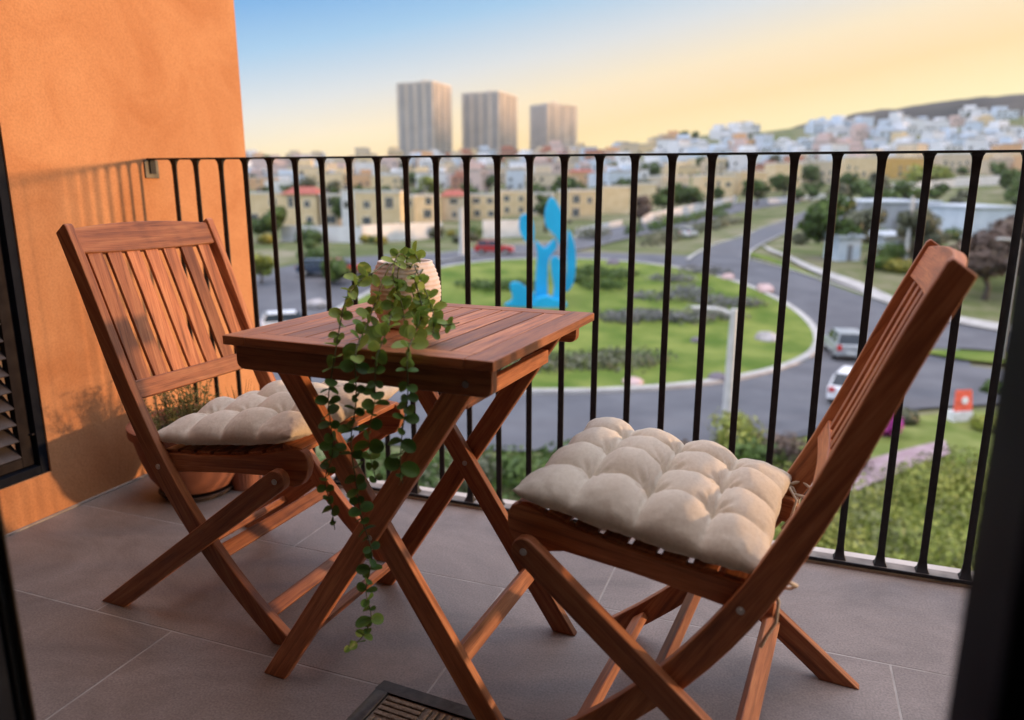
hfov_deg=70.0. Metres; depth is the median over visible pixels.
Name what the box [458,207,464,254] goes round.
street lamp
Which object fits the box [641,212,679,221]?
bush
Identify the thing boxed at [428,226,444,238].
verge shrub
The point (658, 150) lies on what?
house
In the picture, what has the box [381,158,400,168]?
house
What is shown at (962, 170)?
town tree
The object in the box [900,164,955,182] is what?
tree
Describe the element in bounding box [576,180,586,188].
town tree
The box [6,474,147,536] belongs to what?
baseboard
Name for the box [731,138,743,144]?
house
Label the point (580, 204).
house
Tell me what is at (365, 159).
house
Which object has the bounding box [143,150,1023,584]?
balcony railing
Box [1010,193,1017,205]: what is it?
town tree
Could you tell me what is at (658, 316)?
lavender bed
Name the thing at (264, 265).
tree
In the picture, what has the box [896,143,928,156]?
house
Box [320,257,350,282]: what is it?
tree
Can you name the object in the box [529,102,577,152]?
tower block
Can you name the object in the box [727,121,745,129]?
house
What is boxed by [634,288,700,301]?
lavender bed
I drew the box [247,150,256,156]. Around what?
house
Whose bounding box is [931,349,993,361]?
grass median
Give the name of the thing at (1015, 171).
town tree
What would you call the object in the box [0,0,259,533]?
side wall
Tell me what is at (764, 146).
house
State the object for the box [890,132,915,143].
house
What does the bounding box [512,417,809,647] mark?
seat cushion
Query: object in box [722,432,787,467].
bush
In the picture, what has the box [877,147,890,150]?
house
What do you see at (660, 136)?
house
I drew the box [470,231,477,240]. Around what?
verge shrub
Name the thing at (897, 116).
house
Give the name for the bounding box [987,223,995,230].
door
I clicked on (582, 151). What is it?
house
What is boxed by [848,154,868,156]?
house
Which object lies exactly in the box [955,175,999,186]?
garden wall
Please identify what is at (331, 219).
window
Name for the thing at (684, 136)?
house
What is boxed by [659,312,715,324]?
lavender bed
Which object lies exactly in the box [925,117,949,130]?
house
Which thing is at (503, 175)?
house
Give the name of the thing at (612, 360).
hedge bed
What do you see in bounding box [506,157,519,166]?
house
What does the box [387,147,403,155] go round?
house
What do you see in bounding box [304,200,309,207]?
window
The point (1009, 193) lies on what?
town tree
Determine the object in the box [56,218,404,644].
folding chair
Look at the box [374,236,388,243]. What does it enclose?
verge shrub
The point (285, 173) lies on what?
house
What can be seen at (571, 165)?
house
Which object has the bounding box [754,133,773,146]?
house
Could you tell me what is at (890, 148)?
house
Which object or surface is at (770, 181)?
town tree
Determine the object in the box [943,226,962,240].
verge shrub
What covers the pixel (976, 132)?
house
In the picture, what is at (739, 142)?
house
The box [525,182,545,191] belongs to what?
town tree
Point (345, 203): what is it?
window
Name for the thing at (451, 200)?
window
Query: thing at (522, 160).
house
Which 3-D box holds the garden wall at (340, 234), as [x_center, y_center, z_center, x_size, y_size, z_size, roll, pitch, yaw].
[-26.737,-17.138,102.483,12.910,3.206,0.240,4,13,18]
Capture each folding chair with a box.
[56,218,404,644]
[508,239,976,719]
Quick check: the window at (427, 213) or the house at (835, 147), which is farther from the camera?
the house at (835, 147)
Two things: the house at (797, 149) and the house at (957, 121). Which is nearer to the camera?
the house at (797, 149)
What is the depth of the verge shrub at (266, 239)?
97.73 m
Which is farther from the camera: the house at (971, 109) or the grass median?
the house at (971, 109)
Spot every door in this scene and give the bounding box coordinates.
[846,245,852,260]
[892,219,898,230]
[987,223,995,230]
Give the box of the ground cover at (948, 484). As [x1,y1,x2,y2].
[774,446,979,568]
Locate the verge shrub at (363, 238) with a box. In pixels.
[359,234,369,242]
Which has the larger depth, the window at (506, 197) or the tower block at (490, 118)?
the tower block at (490, 118)
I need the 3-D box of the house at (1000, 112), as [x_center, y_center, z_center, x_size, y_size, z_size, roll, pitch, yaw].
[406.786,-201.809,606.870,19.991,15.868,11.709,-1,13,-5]
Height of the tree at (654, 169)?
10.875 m
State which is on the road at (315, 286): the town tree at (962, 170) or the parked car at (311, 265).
the parked car at (311, 265)
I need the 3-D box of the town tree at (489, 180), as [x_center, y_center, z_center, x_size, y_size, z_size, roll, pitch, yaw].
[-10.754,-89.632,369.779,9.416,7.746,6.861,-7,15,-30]
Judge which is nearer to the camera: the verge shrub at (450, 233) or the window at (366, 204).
the verge shrub at (450, 233)
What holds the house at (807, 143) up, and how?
on the ground at (811, 252)
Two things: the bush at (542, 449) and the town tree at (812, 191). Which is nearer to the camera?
the bush at (542, 449)
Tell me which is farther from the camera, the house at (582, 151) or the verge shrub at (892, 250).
the house at (582, 151)
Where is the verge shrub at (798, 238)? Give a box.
[792,232,809,244]
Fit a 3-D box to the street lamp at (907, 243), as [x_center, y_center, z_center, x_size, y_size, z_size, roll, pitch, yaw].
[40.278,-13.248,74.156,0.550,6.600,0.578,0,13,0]
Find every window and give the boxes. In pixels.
[251,214,257,219]
[287,196,293,207]
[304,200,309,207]
[306,216,312,223]
[326,197,333,207]
[327,215,335,223]
[343,201,347,208]
[362,217,370,224]
[363,201,369,208]
[384,197,393,208]
[423,209,431,217]
[425,197,431,204]
[449,198,457,203]
[452,211,456,216]
[472,198,479,203]
[474,210,479,216]
[487,198,492,203]
[488,211,493,216]
[504,195,509,200]
[572,195,579,203]
[572,208,579,216]
[587,197,591,203]
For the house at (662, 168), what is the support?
on the ground at (811, 252)
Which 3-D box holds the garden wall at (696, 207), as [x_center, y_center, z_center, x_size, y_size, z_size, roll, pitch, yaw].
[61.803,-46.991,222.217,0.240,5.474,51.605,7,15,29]
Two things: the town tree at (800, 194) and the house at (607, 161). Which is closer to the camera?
the town tree at (800, 194)
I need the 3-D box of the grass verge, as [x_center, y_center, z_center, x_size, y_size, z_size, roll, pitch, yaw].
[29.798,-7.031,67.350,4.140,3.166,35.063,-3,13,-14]
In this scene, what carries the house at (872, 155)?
on the ground at (811, 252)
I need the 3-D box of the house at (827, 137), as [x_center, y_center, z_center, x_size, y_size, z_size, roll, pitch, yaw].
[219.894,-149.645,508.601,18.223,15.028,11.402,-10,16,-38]
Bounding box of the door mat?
[346,680,510,719]
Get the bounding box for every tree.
[252,206,287,234]
[254,253,273,283]
[256,186,268,191]
[279,184,290,191]
[288,176,317,187]
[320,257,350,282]
[325,180,341,192]
[326,186,338,192]
[329,194,341,218]
[346,184,362,189]
[381,185,391,189]
[409,172,415,186]
[411,189,425,193]
[416,175,441,193]
[458,183,478,192]
[484,175,500,189]
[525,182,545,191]
[534,194,549,231]
[539,188,557,196]
[552,176,568,188]
[567,177,576,188]
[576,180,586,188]
[619,177,630,192]
[629,195,652,224]
[639,178,658,192]
[640,161,661,175]
[650,187,678,209]
[667,182,687,207]
[681,186,705,204]
[691,131,698,137]
[695,156,705,166]
[714,186,724,199]
[740,179,772,203]
[768,155,780,161]
[768,177,779,191]
[771,173,788,196]
[795,187,805,200]
[796,193,861,257]
[801,163,822,184]
[802,182,819,200]
[814,181,825,189]
[825,182,850,198]
[839,172,866,197]
[843,184,854,196]
[844,207,888,239]
[851,180,874,198]
[865,171,892,190]
[882,188,902,198]
[891,180,920,199]
[896,205,944,258]
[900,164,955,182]
[929,182,951,200]
[948,189,967,202]
[948,226,1011,300]
[955,166,968,176]
[989,162,1009,175]
[993,213,1014,272]
[998,169,1018,189]
[1002,182,1018,202]
[1006,178,1019,189]
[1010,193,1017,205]
[1012,168,1020,177]
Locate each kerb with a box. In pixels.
[337,257,816,393]
[432,202,798,261]
[686,208,814,259]
[749,227,795,254]
[751,258,997,329]
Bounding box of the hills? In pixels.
[793,94,1023,127]
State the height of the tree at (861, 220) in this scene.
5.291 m
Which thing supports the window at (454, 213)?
in the house at (452, 202)
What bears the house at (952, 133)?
on the ground at (811, 252)
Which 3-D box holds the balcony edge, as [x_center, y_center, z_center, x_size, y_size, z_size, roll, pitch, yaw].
[1.421,0.706,1.897,5.728,0.224,0.099,5,14,20]
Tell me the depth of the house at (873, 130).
548.82 m
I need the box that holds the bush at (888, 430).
[882,416,904,436]
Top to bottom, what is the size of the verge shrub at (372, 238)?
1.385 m
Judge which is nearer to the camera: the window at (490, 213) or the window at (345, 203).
the window at (345, 203)
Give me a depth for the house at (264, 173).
437.40 m
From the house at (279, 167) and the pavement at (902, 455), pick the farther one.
the house at (279, 167)
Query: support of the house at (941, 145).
on the ground at (811, 252)
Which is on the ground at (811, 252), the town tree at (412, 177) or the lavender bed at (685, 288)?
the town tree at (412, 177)
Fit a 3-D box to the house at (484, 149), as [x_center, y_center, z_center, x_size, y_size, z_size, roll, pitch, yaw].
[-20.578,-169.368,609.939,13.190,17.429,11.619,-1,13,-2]
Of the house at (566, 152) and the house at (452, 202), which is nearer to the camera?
the house at (452, 202)
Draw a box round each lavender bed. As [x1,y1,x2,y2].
[591,309,646,324]
[617,307,669,320]
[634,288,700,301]
[636,309,695,321]
[642,272,698,283]
[659,284,713,297]
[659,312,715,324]
[671,264,732,275]
[674,304,750,320]
[679,292,734,304]
[696,296,770,307]
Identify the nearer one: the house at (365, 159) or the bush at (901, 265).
the bush at (901, 265)
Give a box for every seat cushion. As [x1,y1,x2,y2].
[158,380,398,445]
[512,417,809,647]
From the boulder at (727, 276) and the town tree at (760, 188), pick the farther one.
the town tree at (760, 188)
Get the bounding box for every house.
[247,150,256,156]
[248,161,265,171]
[248,168,267,176]
[248,169,264,176]
[249,176,278,189]
[250,153,263,156]
[250,188,282,219]
[253,159,278,171]
[264,177,291,190]
[270,155,288,164]
[273,165,287,173]
[273,170,307,185]
[274,161,290,165]
[280,187,320,225]
[285,150,299,156]
[286,159,328,184]
[288,154,302,165]
[303,151,321,156]
[316,168,352,186]
[319,189,341,225]
[325,163,336,169]
[333,158,353,168]
[337,163,354,172]
[340,185,355,226]
[346,169,371,186]
[353,161,374,174]
[353,190,403,226]
[355,147,370,161]
[359,154,377,161]
[370,174,401,189]
[380,165,389,172]
[380,168,402,178]
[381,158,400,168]
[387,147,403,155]
[390,165,415,171]
[409,152,420,167]
[409,190,415,222]
[411,150,426,152]
[411,166,427,185]
[412,190,439,221]
[415,167,448,188]
[417,152,442,165]
[419,158,424,165]
[422,158,443,171]
[431,151,443,154]
[432,165,456,172]
[440,190,463,220]
[444,162,461,168]
[445,149,473,158]
[447,169,462,185]
[450,151,466,159]
[451,157,472,165]
[451,170,463,188]
[459,159,474,167]
[464,148,476,159]
[470,162,493,185]
[470,170,489,190]
[470,190,500,219]
[477,153,491,160]
[479,146,494,154]
[479,158,504,166]
[482,165,493,168]
[500,145,518,157]
[500,166,526,183]
[500,187,526,215]
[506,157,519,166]
[506,169,525,188]
[509,157,525,162]
[509,163,524,166]
[516,149,538,154]
[523,164,551,172]
[525,157,560,172]
[533,166,560,191]
[533,189,554,215]
[540,146,550,152]
[546,152,557,157]
[548,141,570,145]
[551,145,567,151]
[552,157,582,170]
[557,186,595,219]
[558,149,578,153]
[566,142,584,149]
[568,169,594,185]
[569,150,579,160]
[575,160,591,168]
[579,162,591,169]
[580,147,597,161]
[585,150,606,159]
[588,167,617,188]
[592,157,611,170]
[594,182,630,213]
[604,165,639,184]
[605,147,627,152]
[605,152,614,162]
[614,142,629,146]
[615,152,640,165]
[616,162,648,178]
[619,143,638,152]
[637,180,656,206]
[639,141,656,152]
[640,157,665,174]
[643,148,666,161]
[648,134,667,143]
[648,175,689,194]
[655,163,667,175]
[657,139,673,148]
[659,156,667,162]
[664,131,678,139]
[664,162,696,176]
[667,139,689,152]
[672,134,698,141]
[677,150,687,161]
[688,147,718,157]
[688,157,727,171]
[690,140,709,149]
[692,173,734,196]
[700,161,724,174]
[708,144,731,156]
[709,124,731,139]
[719,132,732,143]
[723,138,731,143]
[723,170,767,194]
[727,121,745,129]
[727,155,747,170]
[728,133,755,144]
[728,139,752,148]
[729,130,748,138]
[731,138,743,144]
[738,128,750,137]
[738,145,761,163]
[744,121,760,133]
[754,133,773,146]
[755,161,776,170]
[757,142,781,151]
[761,155,782,163]
[764,161,801,190]
[773,138,793,146]
[778,141,802,151]
[783,154,811,160]
[783,156,803,162]
[790,146,814,160]
[797,138,815,148]
[799,159,832,183]
[804,119,832,133]
[812,142,828,158]
[814,133,839,143]
[819,143,849,160]
[823,124,847,134]
[827,115,854,131]
[832,156,876,177]
[836,137,856,144]
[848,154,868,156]
[849,127,869,140]
[849,142,864,150]
[849,147,857,150]
[851,124,876,129]
[855,116,874,126]
[864,138,887,150]
[865,149,883,156]
[866,125,886,137]
[872,126,908,141]
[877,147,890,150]
[878,119,892,125]
[881,144,896,150]
[885,156,923,178]
[889,112,909,121]
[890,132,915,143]
[891,137,915,147]
[892,122,917,135]
[894,138,920,147]
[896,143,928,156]
[904,118,925,134]
[916,140,936,150]
[920,131,945,140]
[924,123,936,132]
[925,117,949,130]
[929,141,963,153]
[933,153,971,172]
[940,127,964,139]
[945,133,975,145]
[948,115,967,126]
[959,105,986,117]
[962,131,987,136]
[963,138,986,149]
[964,121,981,133]
[965,119,984,128]
[966,114,981,119]
[974,115,994,125]
[976,136,998,149]
[979,129,999,135]
[980,154,1014,174]
[982,120,1022,137]
[983,153,1021,159]
[986,106,1019,119]
[991,143,1022,149]
[995,131,1014,139]
[995,137,1023,149]
[1013,156,1021,170]
[1019,129,1023,138]
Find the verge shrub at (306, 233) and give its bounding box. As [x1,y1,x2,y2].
[294,225,320,241]
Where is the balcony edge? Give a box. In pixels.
[332,473,966,587]
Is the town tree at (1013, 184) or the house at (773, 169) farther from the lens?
the house at (773, 169)
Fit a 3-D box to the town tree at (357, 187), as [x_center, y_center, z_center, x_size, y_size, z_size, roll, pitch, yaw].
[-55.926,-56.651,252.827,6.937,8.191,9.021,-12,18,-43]
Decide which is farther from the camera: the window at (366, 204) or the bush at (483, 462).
the window at (366, 204)
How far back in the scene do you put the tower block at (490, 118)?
812.41 m
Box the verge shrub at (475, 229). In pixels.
[470,223,485,240]
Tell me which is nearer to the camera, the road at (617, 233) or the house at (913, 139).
the road at (617, 233)
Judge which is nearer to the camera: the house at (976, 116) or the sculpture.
the sculpture
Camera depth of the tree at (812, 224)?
75.65 m
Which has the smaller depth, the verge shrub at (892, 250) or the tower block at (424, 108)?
the verge shrub at (892, 250)
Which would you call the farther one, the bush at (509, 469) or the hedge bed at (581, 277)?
the hedge bed at (581, 277)
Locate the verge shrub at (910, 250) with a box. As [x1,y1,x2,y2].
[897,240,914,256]
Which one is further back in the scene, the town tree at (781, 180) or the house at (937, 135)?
the house at (937, 135)
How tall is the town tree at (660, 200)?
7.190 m
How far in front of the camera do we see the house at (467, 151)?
576.89 m
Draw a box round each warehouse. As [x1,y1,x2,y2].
[825,199,943,230]
[927,203,1015,237]
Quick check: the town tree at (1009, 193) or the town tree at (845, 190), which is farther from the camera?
the town tree at (845, 190)
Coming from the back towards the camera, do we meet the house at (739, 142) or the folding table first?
the house at (739, 142)
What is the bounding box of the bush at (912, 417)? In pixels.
[902,407,919,425]
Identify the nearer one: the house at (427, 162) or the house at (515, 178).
the house at (515, 178)
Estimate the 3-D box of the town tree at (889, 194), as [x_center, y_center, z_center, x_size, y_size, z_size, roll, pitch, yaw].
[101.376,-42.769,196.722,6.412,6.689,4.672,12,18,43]
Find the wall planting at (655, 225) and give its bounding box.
[624,201,732,234]
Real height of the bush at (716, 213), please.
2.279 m
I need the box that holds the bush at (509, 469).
[483,444,554,491]
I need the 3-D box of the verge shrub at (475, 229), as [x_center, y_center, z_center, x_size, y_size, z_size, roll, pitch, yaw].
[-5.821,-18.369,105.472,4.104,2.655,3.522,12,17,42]
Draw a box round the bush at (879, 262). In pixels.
[863,254,895,270]
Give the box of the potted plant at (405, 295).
[315,241,459,652]
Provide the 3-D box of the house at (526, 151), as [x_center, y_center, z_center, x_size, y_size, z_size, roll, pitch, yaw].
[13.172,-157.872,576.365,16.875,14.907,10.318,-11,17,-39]
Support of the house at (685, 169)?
on the ground at (811, 252)
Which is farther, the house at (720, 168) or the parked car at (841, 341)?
the house at (720, 168)
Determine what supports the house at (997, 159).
on the ground at (811, 252)
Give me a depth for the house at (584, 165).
452.35 m
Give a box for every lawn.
[358,258,813,387]
[773,411,984,567]
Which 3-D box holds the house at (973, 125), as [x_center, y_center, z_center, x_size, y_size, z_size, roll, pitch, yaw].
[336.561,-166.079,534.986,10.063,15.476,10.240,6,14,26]
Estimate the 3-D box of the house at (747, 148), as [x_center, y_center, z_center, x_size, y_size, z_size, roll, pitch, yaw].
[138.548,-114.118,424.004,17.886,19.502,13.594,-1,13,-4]
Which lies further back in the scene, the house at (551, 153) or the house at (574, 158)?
the house at (551, 153)
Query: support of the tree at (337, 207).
on the ground at (811, 252)
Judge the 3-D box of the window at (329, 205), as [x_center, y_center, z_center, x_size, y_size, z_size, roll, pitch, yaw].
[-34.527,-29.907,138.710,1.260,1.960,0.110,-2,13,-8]
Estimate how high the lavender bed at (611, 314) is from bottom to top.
1.103 m
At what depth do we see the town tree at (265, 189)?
280.83 m
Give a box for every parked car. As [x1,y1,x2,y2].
[260,310,301,325]
[295,258,323,275]
[330,258,358,274]
[474,239,514,254]
[679,227,697,237]
[823,328,859,358]
[826,366,851,401]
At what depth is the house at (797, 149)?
426.92 m
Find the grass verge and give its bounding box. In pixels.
[749,252,995,329]
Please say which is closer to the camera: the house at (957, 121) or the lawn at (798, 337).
the lawn at (798, 337)
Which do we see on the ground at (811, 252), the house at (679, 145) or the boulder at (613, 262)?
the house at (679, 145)
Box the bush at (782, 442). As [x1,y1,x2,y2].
[755,431,806,464]
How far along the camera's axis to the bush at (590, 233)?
105.61 m
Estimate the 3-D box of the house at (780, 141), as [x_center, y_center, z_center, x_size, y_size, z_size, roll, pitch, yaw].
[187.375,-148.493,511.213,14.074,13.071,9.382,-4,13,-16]
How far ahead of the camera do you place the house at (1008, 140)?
419.09 m
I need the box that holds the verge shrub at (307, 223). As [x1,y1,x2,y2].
[302,221,314,225]
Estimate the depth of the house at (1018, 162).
337.05 m
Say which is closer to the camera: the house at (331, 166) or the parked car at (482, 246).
the parked car at (482, 246)
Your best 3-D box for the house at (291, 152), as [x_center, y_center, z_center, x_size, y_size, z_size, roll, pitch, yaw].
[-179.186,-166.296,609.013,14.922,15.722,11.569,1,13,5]
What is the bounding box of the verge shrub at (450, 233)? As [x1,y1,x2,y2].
[446,230,454,235]
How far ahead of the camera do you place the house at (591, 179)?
351.82 m
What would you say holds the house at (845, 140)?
on the ground at (811, 252)
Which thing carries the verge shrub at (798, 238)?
on the ground at (811, 252)
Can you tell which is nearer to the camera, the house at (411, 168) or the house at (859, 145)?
the house at (859, 145)
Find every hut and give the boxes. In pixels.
[823,231,865,260]
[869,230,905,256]
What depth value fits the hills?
1178.64 m
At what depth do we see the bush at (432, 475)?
24.81 m
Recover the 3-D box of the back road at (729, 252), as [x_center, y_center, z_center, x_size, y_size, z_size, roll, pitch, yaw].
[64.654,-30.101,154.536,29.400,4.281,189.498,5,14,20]
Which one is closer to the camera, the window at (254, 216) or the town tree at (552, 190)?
the window at (254, 216)
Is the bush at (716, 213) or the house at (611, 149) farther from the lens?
the house at (611, 149)
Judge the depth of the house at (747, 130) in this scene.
584.60 m
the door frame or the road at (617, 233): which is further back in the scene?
the road at (617, 233)
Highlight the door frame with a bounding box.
[0,210,1023,719]
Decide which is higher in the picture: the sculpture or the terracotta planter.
the sculpture
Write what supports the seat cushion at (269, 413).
on the folding chair at (275, 496)
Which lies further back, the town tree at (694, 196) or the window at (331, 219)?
the town tree at (694, 196)
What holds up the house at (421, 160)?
on the ground at (811, 252)
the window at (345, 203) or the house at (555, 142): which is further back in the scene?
the house at (555, 142)
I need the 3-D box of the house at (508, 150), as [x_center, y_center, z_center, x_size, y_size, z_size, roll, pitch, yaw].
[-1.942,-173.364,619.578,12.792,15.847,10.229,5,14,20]
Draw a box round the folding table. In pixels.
[222,302,593,719]
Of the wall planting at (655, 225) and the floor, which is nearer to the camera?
the floor
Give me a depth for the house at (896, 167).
345.57 m
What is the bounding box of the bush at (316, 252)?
[296,245,331,258]
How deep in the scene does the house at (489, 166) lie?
456.96 m
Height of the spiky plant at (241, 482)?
0.383 m
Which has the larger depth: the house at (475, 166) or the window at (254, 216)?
the house at (475, 166)
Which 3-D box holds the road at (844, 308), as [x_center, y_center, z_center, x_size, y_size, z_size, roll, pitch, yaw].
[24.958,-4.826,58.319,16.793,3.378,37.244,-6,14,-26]
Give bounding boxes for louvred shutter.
[0,137,49,488]
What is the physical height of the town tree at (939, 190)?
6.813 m
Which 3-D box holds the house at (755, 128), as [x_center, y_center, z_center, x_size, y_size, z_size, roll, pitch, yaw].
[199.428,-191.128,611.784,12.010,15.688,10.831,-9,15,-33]
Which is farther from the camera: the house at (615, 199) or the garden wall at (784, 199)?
the garden wall at (784, 199)
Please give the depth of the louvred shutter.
2.21 m
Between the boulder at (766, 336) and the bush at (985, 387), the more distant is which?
the boulder at (766, 336)
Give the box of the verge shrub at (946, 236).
[942,232,952,243]
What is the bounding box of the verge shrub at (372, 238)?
[367,235,376,242]
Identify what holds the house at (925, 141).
on the ground at (811, 252)
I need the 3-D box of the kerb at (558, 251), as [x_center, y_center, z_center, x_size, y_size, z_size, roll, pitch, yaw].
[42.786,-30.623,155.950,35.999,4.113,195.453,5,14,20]
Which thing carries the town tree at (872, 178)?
on the ground at (811, 252)
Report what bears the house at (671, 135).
on the ground at (811, 252)
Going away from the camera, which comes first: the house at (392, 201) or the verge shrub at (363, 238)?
the verge shrub at (363, 238)
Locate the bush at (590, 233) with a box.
[571,226,612,239]
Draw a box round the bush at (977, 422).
[967,415,984,430]
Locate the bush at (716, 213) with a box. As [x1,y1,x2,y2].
[713,209,730,217]
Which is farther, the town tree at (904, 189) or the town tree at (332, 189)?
the town tree at (332, 189)
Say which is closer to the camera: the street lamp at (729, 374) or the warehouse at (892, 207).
the street lamp at (729, 374)
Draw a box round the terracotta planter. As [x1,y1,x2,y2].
[126,374,234,501]
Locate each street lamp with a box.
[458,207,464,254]
[691,306,737,430]
[903,196,914,261]
[996,238,1010,240]
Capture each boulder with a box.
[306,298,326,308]
[606,259,619,264]
[622,377,643,384]
[690,337,697,342]
[708,372,724,381]
[721,273,733,279]
[754,331,775,341]
[756,284,773,292]
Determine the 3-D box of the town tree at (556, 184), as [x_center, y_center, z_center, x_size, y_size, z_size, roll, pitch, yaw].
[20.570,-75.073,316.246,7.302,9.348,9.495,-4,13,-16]
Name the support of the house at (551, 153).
on the ground at (811, 252)
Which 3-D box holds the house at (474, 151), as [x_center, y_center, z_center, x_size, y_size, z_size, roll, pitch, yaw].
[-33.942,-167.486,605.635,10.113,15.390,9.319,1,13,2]
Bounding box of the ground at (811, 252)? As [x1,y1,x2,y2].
[249,116,1023,500]
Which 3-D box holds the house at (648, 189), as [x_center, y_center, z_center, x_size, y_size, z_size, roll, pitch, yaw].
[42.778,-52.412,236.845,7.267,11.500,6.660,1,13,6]
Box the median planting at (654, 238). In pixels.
[637,216,743,245]
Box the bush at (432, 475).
[379,452,463,489]
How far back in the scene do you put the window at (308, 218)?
139.21 m
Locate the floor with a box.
[6,475,965,719]
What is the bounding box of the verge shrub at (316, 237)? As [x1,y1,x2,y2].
[307,230,322,243]
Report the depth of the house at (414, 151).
585.97 m
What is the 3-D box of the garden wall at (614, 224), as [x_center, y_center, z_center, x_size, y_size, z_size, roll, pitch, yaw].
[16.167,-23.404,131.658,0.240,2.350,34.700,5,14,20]
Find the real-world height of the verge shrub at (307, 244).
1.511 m
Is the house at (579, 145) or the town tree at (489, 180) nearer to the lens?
the town tree at (489, 180)
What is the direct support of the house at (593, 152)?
on the ground at (811, 252)
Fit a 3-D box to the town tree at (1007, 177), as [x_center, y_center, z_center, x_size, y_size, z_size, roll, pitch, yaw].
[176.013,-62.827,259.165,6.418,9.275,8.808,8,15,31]
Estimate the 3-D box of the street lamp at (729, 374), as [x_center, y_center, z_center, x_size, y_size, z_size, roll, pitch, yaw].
[8.533,0.428,31.002,2.073,5.460,0.680,1,13,6]
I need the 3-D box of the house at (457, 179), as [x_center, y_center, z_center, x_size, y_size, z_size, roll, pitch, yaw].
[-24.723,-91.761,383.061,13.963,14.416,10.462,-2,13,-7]
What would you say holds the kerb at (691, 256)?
on the back road at (729, 252)
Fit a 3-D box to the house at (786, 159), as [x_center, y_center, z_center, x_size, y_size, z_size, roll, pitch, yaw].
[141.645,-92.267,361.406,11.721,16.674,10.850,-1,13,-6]
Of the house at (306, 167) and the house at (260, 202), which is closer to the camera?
the house at (260, 202)
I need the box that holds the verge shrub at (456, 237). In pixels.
[452,234,458,242]
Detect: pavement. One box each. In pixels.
[763,245,998,327]
[851,440,949,490]
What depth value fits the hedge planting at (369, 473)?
26.09 m
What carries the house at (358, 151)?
on the ground at (811, 252)
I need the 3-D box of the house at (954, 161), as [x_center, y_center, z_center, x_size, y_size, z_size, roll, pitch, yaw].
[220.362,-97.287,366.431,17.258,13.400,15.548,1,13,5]
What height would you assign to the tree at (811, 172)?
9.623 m
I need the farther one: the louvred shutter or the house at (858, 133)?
the house at (858, 133)
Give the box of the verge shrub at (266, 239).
[257,233,272,243]
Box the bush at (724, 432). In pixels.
[705,407,767,458]
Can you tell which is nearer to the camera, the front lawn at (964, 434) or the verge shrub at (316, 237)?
the front lawn at (964, 434)
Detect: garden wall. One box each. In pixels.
[281,225,361,242]
[361,222,442,242]
[482,220,521,237]
[575,220,622,235]
[642,205,690,222]
[690,196,736,212]
[768,193,826,202]
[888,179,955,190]
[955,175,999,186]
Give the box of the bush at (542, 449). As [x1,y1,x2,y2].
[521,439,570,473]
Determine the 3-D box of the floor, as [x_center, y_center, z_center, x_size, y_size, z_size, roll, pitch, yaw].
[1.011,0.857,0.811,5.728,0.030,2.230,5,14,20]
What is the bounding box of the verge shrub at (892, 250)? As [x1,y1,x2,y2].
[876,240,908,258]
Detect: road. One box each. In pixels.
[256,252,970,450]
[257,265,375,325]
[424,196,799,260]
[690,211,806,266]
[707,349,991,441]
[739,257,996,349]
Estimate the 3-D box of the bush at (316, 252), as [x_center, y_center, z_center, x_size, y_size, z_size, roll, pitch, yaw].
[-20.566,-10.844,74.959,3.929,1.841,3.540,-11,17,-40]
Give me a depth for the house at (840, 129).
570.00 m
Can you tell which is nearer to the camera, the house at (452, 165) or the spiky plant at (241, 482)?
the spiky plant at (241, 482)
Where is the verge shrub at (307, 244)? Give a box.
[303,238,317,248]
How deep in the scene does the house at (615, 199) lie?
200.16 m
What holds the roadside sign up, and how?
on the front lawn at (964, 434)
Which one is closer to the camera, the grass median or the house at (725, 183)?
the grass median
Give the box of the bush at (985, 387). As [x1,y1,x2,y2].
[979,379,989,392]
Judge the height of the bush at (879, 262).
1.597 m
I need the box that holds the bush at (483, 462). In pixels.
[418,452,504,492]
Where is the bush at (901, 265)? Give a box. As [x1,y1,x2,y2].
[881,257,911,272]
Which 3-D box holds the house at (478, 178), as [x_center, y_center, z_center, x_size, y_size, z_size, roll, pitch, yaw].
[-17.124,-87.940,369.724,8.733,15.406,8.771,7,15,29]
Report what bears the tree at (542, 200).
on the ground at (811, 252)
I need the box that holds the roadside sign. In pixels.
[946,390,972,421]
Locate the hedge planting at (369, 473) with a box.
[316,440,537,500]
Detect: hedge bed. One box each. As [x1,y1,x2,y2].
[451,278,508,291]
[490,277,534,290]
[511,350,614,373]
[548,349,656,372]
[550,272,591,283]
[575,264,607,275]
[577,278,627,289]
[593,267,640,280]
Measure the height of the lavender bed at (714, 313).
1.064 m
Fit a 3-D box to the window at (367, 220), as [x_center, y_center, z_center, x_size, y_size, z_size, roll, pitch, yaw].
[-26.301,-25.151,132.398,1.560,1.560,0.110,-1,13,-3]
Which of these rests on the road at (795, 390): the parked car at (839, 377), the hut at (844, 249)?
the parked car at (839, 377)
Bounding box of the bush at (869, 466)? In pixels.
[864,456,872,472]
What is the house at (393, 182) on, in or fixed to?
on the ground at (811, 252)
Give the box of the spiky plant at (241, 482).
[218,380,261,490]
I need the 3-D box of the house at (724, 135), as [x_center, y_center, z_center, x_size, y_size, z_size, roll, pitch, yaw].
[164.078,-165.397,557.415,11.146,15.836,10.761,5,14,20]
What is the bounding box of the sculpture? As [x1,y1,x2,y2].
[505,197,575,307]
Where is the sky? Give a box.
[234,0,1023,158]
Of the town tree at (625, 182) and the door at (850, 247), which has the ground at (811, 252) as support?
the town tree at (625, 182)
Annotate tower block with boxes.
[396,80,452,155]
[461,89,517,154]
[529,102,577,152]

